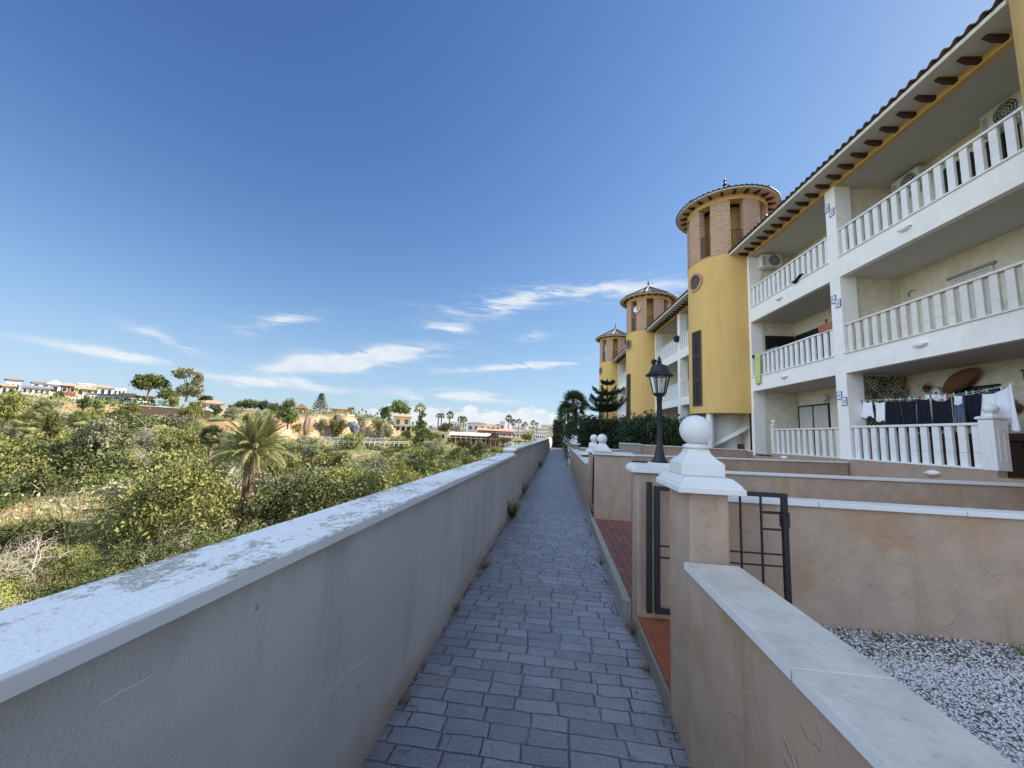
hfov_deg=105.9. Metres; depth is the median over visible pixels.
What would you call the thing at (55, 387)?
window
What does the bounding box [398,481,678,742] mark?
dirt crumbs
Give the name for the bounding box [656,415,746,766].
gate pillar
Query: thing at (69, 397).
boundary wall
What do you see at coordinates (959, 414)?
jeans
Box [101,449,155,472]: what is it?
shrub
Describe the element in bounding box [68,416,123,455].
tree
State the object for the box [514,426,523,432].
house
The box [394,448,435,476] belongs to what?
shrub
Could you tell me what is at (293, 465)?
shrub
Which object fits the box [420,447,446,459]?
shrub
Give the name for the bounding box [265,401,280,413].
tree
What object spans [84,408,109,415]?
shrub
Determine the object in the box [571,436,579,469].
gate pillar
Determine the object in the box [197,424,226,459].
tree
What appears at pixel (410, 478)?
shrub
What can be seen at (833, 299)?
house number tile
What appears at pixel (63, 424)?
shrub
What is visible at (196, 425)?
shrub
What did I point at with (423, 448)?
shrub
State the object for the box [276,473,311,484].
shrub
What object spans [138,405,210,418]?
boundary wall
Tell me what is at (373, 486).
shrub
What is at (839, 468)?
garden wall
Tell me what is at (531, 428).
house
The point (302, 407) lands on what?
house
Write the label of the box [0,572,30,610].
shrub
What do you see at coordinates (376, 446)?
shrub
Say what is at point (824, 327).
window box
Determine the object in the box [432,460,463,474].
shrub
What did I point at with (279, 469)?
shrub
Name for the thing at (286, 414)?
tree
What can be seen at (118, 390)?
house
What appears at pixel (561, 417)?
fan palm
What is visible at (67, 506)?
scrub
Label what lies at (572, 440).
gate pillar
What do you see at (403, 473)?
shrub
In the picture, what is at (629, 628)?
weed
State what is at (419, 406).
fan palm
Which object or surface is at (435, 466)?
shrub
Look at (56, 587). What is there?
shrub
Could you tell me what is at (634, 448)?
garden wall
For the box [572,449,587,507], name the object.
garden wall
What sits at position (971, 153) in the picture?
window
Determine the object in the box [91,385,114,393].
house
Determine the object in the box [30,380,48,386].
house
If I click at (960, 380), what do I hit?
fish trap basket
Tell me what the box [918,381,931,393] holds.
hanging plant
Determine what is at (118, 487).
shrub
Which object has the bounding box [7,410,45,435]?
shrub
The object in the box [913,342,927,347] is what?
bulkhead lamp
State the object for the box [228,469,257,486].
shrub
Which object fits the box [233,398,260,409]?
tree
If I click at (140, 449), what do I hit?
shrub
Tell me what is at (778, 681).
garden wall
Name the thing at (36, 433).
shrub
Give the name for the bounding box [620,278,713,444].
apartment building
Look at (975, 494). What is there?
garden wall
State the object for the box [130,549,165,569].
bare bush
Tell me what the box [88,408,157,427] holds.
shrub
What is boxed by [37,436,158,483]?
shrub
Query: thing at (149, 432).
bare bush
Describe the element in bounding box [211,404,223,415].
tree
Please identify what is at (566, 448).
garden wall
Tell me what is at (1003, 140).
window
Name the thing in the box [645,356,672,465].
garden lamp
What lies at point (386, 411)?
tree
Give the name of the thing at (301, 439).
shrub
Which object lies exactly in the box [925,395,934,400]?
cloth
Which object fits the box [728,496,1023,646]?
garden wall
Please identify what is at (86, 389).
house
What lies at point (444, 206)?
sky
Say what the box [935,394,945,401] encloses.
cloth
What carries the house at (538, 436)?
on the valley ground at (309, 421)
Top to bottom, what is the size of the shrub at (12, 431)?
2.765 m
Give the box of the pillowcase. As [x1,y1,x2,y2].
[954,396,961,405]
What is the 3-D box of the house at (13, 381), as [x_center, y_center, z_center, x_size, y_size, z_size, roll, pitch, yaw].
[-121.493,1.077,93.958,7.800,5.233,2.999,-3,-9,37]
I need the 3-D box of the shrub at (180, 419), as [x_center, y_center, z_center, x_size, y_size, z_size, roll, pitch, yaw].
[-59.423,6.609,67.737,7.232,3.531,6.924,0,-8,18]
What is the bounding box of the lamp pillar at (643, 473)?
[626,462,669,624]
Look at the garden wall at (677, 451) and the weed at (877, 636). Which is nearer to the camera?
the weed at (877, 636)
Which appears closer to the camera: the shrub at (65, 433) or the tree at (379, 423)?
the shrub at (65, 433)
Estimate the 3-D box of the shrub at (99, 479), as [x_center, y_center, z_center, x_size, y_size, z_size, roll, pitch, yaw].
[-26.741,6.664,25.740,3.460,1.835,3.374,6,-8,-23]
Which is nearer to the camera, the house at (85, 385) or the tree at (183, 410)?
the tree at (183, 410)
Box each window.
[51,386,58,391]
[404,419,408,424]
[765,335,794,370]
[794,328,830,363]
[798,403,830,455]
[909,189,923,212]
[943,152,975,192]
[948,384,1000,426]
[949,265,994,321]
[984,124,1021,167]
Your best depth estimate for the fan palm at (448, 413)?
132.74 m
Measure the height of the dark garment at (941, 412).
0.810 m
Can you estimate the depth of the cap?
13.08 m
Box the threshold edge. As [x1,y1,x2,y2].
[635,617,670,715]
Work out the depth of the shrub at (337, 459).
47.02 m
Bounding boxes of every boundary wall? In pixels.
[35,395,82,399]
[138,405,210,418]
[226,408,255,415]
[429,429,447,431]
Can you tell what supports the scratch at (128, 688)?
attached to the parapet wall at (257, 645)
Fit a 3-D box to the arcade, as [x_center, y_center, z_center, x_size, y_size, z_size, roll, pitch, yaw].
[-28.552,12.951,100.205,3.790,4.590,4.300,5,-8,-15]
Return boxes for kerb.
[587,506,592,518]
[590,517,631,619]
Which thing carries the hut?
on the valley ground at (309, 421)
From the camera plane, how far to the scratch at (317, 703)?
1.48 m
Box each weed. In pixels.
[401,690,411,702]
[479,554,492,569]
[507,499,521,519]
[522,479,530,495]
[623,619,634,633]
[634,656,649,669]
[870,628,884,637]
[923,635,937,641]
[1010,642,1023,655]
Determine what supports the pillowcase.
hanging from the clothes line
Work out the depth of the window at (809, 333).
14.86 m
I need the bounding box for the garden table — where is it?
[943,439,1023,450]
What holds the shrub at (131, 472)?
on the valley ground at (309, 421)
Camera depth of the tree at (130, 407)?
59.47 m
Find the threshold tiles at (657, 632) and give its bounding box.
[638,617,670,692]
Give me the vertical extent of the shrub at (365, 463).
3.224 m
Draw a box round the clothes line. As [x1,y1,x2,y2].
[861,382,1022,402]
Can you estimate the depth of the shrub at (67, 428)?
40.65 m
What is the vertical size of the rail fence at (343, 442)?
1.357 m
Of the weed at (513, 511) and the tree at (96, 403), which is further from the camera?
the tree at (96, 403)
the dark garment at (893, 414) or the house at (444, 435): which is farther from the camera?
the house at (444, 435)
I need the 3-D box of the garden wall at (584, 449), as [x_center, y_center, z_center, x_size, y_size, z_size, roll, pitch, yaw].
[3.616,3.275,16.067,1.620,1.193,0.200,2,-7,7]
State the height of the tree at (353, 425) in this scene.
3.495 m
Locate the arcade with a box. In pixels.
[395,425,409,432]
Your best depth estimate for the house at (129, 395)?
85.12 m
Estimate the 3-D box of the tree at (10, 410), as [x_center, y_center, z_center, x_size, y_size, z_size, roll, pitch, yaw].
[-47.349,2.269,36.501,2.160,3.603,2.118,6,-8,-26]
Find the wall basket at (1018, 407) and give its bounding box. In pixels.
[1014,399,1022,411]
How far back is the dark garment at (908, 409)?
9.48 m
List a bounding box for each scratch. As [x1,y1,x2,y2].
[97,667,162,706]
[267,652,375,765]
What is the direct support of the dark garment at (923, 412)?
hanging from the clothes line
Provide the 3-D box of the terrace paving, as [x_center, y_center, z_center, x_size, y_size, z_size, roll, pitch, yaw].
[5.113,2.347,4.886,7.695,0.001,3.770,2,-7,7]
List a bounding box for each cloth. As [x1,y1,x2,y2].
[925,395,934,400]
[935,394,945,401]
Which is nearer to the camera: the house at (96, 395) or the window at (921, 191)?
the window at (921, 191)
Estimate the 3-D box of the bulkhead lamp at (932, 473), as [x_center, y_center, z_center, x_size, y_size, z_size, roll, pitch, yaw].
[9.205,1.957,8.486,0.090,0.132,0.320,2,-7,3]
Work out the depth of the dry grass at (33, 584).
12.65 m
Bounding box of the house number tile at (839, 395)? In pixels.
[836,391,841,399]
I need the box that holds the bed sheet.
[980,383,1020,431]
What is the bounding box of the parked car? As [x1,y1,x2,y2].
[119,398,134,401]
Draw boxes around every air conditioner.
[758,254,781,274]
[891,166,928,201]
[979,90,1022,138]
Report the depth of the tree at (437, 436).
96.56 m
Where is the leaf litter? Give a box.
[395,526,648,762]
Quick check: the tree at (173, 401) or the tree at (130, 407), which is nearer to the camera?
the tree at (130, 407)
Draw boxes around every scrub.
[0,385,536,448]
[0,396,487,571]
[0,475,382,599]
[1,388,510,487]
[1,396,492,519]
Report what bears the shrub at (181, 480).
on the valley ground at (309, 421)
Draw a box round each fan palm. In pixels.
[347,407,354,414]
[414,403,425,421]
[435,413,441,426]
[446,411,453,421]
[460,416,467,431]
[505,415,512,428]
[509,419,516,428]
[555,404,579,423]
[557,389,588,419]
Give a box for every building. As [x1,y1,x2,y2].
[548,426,553,437]
[595,322,625,421]
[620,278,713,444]
[676,0,1023,483]
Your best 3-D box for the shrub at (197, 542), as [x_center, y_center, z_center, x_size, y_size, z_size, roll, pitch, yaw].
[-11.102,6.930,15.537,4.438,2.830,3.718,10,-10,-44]
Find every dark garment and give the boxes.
[885,401,902,430]
[900,400,917,431]
[916,399,931,432]
[931,397,951,432]
[966,394,981,427]
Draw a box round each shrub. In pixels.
[0,391,35,412]
[0,415,34,430]
[0,423,37,438]
[0,430,33,448]
[0,438,62,483]
[0,473,36,509]
[0,513,79,549]
[0,558,36,588]
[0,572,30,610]
[0,593,12,610]
[3,433,77,470]
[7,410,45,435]
[9,564,134,604]
[10,541,102,589]
[13,464,96,496]
[20,429,44,444]
[22,409,75,422]
[26,396,65,411]
[31,425,83,442]
[32,424,71,434]
[34,435,89,466]
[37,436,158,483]
[54,525,198,586]
[55,449,273,569]
[60,418,87,429]
[63,410,89,429]
[65,487,196,556]
[67,469,132,491]
[73,428,142,467]
[76,410,107,426]
[83,462,233,519]
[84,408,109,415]
[85,473,163,502]
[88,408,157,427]
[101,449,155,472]
[117,417,157,446]
[117,438,146,450]
[120,420,161,438]
[122,446,144,457]
[123,469,161,481]
[126,435,151,450]
[142,443,210,474]
[146,425,214,456]
[149,447,206,461]
[155,412,203,428]
[175,521,277,553]
[182,420,207,433]
[195,432,239,451]
[197,442,257,461]
[207,449,273,480]
[212,491,239,514]
[220,458,368,538]
[222,484,240,501]
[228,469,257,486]
[233,500,273,520]
[255,450,284,477]
[261,449,302,467]
[265,460,289,476]
[269,440,297,458]
[269,455,406,518]
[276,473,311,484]
[280,433,320,448]
[284,460,303,474]
[288,452,350,471]
[295,438,323,452]
[305,452,356,473]
[310,466,329,476]
[317,447,348,459]
[335,431,365,449]
[339,448,354,458]
[347,457,388,468]
[362,454,393,475]
[363,440,381,449]
[380,447,395,457]
[383,435,419,450]
[385,458,425,486]
[387,457,405,470]
[392,471,424,485]
[393,447,420,459]
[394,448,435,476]
[399,452,412,462]
[409,445,430,455]
[420,438,448,453]
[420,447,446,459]
[426,458,443,471]
[432,456,449,463]
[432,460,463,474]
[437,456,482,471]
[441,445,467,462]
[447,446,467,454]
[453,454,474,463]
[462,442,490,457]
[480,451,500,458]
[488,446,506,453]
[488,447,501,453]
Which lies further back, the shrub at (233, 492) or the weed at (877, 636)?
the shrub at (233, 492)
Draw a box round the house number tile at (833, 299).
[831,295,835,303]
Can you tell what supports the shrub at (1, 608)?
on the valley ground at (309, 421)
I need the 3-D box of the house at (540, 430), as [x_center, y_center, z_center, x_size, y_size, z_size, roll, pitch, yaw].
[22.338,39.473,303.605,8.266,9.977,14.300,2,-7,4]
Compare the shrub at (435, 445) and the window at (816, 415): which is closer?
the window at (816, 415)
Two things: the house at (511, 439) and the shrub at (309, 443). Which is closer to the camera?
the shrub at (309, 443)
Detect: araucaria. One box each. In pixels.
[583,393,623,420]
[589,379,626,419]
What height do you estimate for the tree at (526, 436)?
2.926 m
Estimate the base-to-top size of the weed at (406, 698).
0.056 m
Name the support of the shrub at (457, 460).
on the valley ground at (309, 421)
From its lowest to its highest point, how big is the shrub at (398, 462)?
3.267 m
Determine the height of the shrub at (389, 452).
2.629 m
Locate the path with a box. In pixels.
[360,446,692,767]
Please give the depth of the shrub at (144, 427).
50.62 m
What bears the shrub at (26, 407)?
on the valley ground at (309, 421)
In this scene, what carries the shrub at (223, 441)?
on the valley ground at (309, 421)
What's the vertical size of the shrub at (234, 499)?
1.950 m
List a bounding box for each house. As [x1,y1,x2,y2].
[0,384,17,392]
[4,377,23,389]
[20,384,53,395]
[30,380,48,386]
[46,380,62,395]
[61,383,76,395]
[74,386,96,396]
[79,383,95,386]
[87,393,112,402]
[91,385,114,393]
[112,394,121,399]
[113,388,126,394]
[120,393,136,403]
[135,395,156,404]
[158,400,164,406]
[201,400,223,410]
[295,404,307,413]
[305,409,316,413]
[332,409,350,414]
[393,414,411,431]
[430,431,447,444]
[449,422,466,431]
[467,421,485,432]
[477,428,513,435]
[485,423,499,428]
[499,436,512,445]
[500,421,505,428]
[513,433,532,440]
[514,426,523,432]
[528,426,537,432]
[533,433,543,440]
[535,427,545,438]
[541,424,551,437]
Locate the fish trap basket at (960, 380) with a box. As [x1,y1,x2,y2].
[942,368,979,392]
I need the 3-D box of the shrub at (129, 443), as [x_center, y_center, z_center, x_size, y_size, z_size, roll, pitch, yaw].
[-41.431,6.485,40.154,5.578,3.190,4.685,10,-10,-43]
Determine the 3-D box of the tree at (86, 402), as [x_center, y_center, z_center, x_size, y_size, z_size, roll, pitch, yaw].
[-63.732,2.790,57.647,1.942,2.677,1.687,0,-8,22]
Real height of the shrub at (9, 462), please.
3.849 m
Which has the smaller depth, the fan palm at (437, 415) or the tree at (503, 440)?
the tree at (503, 440)
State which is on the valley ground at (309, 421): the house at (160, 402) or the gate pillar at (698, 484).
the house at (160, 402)
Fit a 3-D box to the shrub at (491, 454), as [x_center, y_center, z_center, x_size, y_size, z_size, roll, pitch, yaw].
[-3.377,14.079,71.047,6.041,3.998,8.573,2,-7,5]
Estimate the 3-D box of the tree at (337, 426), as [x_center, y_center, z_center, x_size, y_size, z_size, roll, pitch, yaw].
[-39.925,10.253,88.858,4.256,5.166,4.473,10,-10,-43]
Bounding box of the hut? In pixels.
[488,433,498,446]
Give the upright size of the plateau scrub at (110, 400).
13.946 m
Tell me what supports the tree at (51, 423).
on the valley ground at (309, 421)
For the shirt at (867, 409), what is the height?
0.500 m
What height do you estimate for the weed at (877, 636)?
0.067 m
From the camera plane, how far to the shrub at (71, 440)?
31.28 m
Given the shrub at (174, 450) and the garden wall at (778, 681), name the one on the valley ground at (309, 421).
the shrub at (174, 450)
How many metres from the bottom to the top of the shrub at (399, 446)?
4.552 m
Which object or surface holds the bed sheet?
hanging from the clothes line
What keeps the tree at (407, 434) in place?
on the valley ground at (309, 421)
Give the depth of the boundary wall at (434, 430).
121.79 m
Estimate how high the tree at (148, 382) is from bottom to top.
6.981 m
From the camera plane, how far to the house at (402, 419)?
101.62 m
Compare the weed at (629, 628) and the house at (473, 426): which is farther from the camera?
the house at (473, 426)
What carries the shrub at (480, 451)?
on the valley ground at (309, 421)
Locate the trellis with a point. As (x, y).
(879, 388)
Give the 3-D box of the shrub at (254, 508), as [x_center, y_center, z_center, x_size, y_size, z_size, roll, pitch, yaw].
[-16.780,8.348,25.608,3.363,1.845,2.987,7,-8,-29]
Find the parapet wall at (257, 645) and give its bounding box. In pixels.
[0,437,551,767]
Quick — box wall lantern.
[673,335,678,341]
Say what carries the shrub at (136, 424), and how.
on the valley ground at (309, 421)
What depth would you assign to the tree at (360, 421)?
95.31 m
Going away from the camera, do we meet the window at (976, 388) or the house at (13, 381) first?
the window at (976, 388)
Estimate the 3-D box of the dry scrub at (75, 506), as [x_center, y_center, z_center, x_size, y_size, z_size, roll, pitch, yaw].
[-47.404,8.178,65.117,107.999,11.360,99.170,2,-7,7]
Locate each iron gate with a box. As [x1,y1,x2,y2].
[592,457,646,503]
[646,482,791,614]
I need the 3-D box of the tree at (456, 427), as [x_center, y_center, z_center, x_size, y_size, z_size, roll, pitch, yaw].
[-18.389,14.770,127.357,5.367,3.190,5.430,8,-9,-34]
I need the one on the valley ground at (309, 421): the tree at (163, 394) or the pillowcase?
the tree at (163, 394)
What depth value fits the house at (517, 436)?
178.25 m
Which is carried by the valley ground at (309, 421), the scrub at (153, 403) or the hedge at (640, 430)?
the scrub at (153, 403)
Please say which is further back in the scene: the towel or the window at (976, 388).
the towel
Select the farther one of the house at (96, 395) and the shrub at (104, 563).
the house at (96, 395)
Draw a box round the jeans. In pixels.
[953,397,966,427]
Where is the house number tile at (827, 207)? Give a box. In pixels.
[824,203,829,213]
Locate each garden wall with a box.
[563,440,567,459]
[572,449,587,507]
[579,447,618,451]
[619,443,640,454]
[632,454,848,475]
[632,471,1023,510]
[641,444,746,457]
[684,562,1018,767]
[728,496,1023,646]
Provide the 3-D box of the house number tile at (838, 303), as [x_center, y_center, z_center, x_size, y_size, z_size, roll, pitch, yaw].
[9.593,-2.367,11.367,0.022,0.240,0.190,2,-7,3]
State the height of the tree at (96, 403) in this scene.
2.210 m
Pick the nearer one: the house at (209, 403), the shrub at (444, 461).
the shrub at (444, 461)
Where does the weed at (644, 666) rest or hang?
on the path
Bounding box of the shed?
[449,432,490,447]
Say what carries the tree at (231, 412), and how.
on the valley ground at (309, 421)
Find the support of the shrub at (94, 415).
on the valley ground at (309, 421)
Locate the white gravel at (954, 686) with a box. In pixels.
[824,626,1023,767]
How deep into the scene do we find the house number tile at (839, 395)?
11.17 m
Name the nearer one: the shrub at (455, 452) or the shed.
the shrub at (455, 452)
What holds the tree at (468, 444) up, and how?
on the valley ground at (309, 421)
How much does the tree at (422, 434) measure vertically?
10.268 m
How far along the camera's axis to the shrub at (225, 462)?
35.32 m
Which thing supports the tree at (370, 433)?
on the valley ground at (309, 421)
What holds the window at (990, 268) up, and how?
in the apartment building at (953, 256)
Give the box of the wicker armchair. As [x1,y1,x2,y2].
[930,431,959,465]
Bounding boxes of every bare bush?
[0,530,80,593]
[120,439,195,472]
[121,518,212,557]
[122,415,164,452]
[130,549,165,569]
[212,460,242,504]
[353,460,386,485]
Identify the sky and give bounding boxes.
[0,0,994,432]
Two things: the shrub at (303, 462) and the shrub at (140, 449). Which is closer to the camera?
the shrub at (140, 449)
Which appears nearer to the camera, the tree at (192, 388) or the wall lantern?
the wall lantern
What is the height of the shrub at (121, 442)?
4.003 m
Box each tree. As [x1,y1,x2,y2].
[0,389,24,426]
[16,391,27,400]
[33,400,56,413]
[38,406,62,441]
[51,390,65,397]
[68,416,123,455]
[76,395,92,410]
[91,398,105,409]
[115,401,143,415]
[128,373,171,402]
[155,387,180,405]
[163,396,180,407]
[170,366,204,401]
[177,406,193,418]
[186,399,206,420]
[197,395,213,400]
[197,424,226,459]
[204,408,296,536]
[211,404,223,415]
[221,406,245,420]
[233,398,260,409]
[240,410,256,424]
[251,470,285,518]
[257,399,269,411]
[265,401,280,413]
[273,397,299,428]
[292,422,302,432]
[299,442,325,462]
[317,418,328,430]
[329,418,348,436]
[348,420,359,432]
[357,414,368,426]
[365,425,375,437]
[372,416,385,429]
[379,405,392,419]
[383,422,394,439]
[390,400,411,414]
[400,431,411,440]
[407,409,436,447]
[429,432,443,441]
[437,422,452,431]
[450,424,463,431]
[457,440,472,449]
[476,439,488,449]
[498,436,510,445]
[520,432,533,440]
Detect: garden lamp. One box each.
[576,421,580,443]
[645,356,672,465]
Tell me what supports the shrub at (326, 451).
on the valley ground at (309, 421)
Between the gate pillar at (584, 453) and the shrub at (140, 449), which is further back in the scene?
the shrub at (140, 449)
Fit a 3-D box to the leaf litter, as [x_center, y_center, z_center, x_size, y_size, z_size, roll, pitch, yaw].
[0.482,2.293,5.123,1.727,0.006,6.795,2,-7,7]
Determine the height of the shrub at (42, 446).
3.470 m
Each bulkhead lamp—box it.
[897,224,911,232]
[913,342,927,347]
[923,470,940,475]
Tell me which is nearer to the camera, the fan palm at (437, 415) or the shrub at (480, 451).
the shrub at (480, 451)
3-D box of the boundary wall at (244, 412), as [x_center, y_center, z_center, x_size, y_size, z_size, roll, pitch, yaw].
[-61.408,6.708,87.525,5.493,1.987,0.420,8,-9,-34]
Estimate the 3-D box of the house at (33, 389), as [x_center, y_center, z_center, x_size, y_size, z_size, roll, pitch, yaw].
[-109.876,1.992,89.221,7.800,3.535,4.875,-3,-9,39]
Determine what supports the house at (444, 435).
on the valley ground at (309, 421)
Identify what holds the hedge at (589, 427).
on the ground
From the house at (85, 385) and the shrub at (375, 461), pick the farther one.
the house at (85, 385)
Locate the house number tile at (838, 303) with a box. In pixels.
[835,298,840,307]
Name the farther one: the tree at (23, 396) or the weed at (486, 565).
the tree at (23, 396)
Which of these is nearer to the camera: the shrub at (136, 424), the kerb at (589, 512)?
the kerb at (589, 512)
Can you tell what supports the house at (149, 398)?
on the valley ground at (309, 421)
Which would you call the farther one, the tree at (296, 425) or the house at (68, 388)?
the house at (68, 388)
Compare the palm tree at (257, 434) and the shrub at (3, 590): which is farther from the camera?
the palm tree at (257, 434)
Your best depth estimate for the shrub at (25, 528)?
16.05 m
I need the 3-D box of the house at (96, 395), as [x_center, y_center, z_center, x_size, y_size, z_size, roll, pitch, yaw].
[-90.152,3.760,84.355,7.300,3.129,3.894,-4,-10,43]
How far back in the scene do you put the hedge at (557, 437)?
52.59 m
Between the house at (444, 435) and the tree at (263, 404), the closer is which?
the tree at (263, 404)
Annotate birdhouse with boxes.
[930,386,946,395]
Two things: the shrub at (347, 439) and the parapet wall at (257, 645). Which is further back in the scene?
the shrub at (347, 439)
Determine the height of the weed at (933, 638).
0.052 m
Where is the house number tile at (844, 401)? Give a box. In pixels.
[841,397,847,405]
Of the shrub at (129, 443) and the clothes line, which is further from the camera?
the shrub at (129, 443)
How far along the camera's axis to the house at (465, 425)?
256.27 m
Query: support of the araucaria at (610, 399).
on the ground
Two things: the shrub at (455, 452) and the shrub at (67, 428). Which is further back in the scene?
the shrub at (455, 452)
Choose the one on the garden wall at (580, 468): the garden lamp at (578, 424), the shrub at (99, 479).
the garden lamp at (578, 424)
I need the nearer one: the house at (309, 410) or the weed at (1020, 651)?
the weed at (1020, 651)
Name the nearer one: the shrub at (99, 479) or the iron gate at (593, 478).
the iron gate at (593, 478)
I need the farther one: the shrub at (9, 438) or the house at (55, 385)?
the house at (55, 385)
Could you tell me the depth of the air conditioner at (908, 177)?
10.85 m
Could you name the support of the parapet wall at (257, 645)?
on the ground
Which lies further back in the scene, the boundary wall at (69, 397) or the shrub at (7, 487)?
the boundary wall at (69, 397)
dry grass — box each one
[0,452,432,591]
[1,559,146,598]
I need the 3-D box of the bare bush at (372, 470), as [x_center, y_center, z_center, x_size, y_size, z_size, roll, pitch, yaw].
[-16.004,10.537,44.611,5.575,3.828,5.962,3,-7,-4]
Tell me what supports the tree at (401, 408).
on the valley ground at (309, 421)
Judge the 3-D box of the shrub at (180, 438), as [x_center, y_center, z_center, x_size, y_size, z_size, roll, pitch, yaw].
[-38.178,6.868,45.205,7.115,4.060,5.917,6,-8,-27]
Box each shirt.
[861,401,873,418]
[874,401,885,421]
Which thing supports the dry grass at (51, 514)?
on the valley ground at (309, 421)
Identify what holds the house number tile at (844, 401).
attached to the apartment building at (953, 256)
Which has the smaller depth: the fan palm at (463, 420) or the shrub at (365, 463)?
the shrub at (365, 463)
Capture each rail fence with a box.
[295,436,388,441]
[332,440,408,445]
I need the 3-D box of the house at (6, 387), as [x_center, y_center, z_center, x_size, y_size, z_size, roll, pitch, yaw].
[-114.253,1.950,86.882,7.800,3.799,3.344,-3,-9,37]
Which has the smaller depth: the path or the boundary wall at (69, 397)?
the path
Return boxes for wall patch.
[775,477,796,497]
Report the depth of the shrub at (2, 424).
38.96 m
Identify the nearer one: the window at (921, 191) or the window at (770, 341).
the window at (921, 191)
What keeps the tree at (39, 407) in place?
on the valley ground at (309, 421)
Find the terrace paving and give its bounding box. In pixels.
[593,517,631,601]
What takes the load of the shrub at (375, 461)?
on the valley ground at (309, 421)
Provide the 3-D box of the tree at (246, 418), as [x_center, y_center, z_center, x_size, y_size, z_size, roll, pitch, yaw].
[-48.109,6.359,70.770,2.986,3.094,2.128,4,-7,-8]
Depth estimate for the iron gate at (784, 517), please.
3.18 m
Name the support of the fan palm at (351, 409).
on the valley ground at (309, 421)
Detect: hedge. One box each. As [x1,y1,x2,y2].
[551,418,564,447]
[566,413,623,464]
[612,409,687,448]
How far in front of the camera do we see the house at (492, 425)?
148.94 m
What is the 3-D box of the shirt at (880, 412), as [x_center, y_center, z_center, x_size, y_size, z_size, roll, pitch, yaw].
[9.780,0.735,10.263,0.099,0.590,0.320,2,-7,7]
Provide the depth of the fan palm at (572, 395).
39.60 m
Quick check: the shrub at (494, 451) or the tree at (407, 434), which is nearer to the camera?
the shrub at (494, 451)
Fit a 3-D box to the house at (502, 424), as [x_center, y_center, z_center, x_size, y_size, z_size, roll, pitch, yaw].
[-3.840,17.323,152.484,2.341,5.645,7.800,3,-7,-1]
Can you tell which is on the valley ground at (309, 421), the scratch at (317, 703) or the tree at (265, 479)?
the tree at (265, 479)
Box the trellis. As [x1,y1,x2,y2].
[864,375,909,433]
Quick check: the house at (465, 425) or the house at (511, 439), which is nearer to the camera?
the house at (511, 439)
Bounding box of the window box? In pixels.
[818,319,832,332]
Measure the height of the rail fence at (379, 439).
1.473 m
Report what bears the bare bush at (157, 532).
on the valley ground at (309, 421)
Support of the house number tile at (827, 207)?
attached to the apartment building at (953, 256)
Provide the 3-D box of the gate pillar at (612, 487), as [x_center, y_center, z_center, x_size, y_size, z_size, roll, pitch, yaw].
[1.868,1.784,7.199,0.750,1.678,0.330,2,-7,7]
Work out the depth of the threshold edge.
2.58 m
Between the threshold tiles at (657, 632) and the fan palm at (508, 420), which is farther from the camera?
the fan palm at (508, 420)
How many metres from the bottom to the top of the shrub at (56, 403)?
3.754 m
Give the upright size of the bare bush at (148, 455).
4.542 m
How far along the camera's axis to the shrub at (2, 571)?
12.35 m
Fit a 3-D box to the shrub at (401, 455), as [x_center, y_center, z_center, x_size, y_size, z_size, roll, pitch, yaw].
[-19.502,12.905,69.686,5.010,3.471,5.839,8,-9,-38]
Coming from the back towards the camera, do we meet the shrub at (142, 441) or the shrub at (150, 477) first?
the shrub at (142, 441)
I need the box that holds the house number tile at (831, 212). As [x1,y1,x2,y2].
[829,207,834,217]
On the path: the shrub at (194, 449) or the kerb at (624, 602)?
the kerb at (624, 602)
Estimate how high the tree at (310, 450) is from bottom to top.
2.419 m
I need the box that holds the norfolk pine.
[312,393,328,413]
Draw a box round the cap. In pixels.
[792,273,803,283]
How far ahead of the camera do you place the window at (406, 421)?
101.73 m
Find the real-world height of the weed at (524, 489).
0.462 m
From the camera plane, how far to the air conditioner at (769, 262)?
15.98 m
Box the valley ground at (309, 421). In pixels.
[0,393,529,609]
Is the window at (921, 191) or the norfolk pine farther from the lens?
the norfolk pine
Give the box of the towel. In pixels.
[755,354,760,384]
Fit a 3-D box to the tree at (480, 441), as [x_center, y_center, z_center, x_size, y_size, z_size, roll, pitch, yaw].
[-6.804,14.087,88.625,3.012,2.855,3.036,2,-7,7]
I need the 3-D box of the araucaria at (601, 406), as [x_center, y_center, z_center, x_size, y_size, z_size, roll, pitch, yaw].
[5.795,2.288,23.379,2.307,5.181,2.330,2,-7,7]
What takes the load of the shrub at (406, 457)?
on the valley ground at (309, 421)
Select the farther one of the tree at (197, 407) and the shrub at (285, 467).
the tree at (197, 407)
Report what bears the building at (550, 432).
on the ground
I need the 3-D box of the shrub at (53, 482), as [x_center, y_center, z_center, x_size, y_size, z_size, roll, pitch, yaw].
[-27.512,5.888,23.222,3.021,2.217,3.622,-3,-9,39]
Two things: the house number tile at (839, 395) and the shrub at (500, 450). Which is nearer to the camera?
the house number tile at (839, 395)
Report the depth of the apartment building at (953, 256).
10.45 m
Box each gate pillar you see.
[569,435,573,462]
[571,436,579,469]
[579,442,590,456]
[585,434,596,511]
[592,434,634,520]
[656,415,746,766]
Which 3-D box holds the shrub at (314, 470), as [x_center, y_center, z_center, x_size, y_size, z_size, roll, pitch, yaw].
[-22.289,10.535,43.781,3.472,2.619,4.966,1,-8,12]
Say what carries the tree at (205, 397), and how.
on the valley ground at (309, 421)
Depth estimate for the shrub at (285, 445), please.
56.36 m

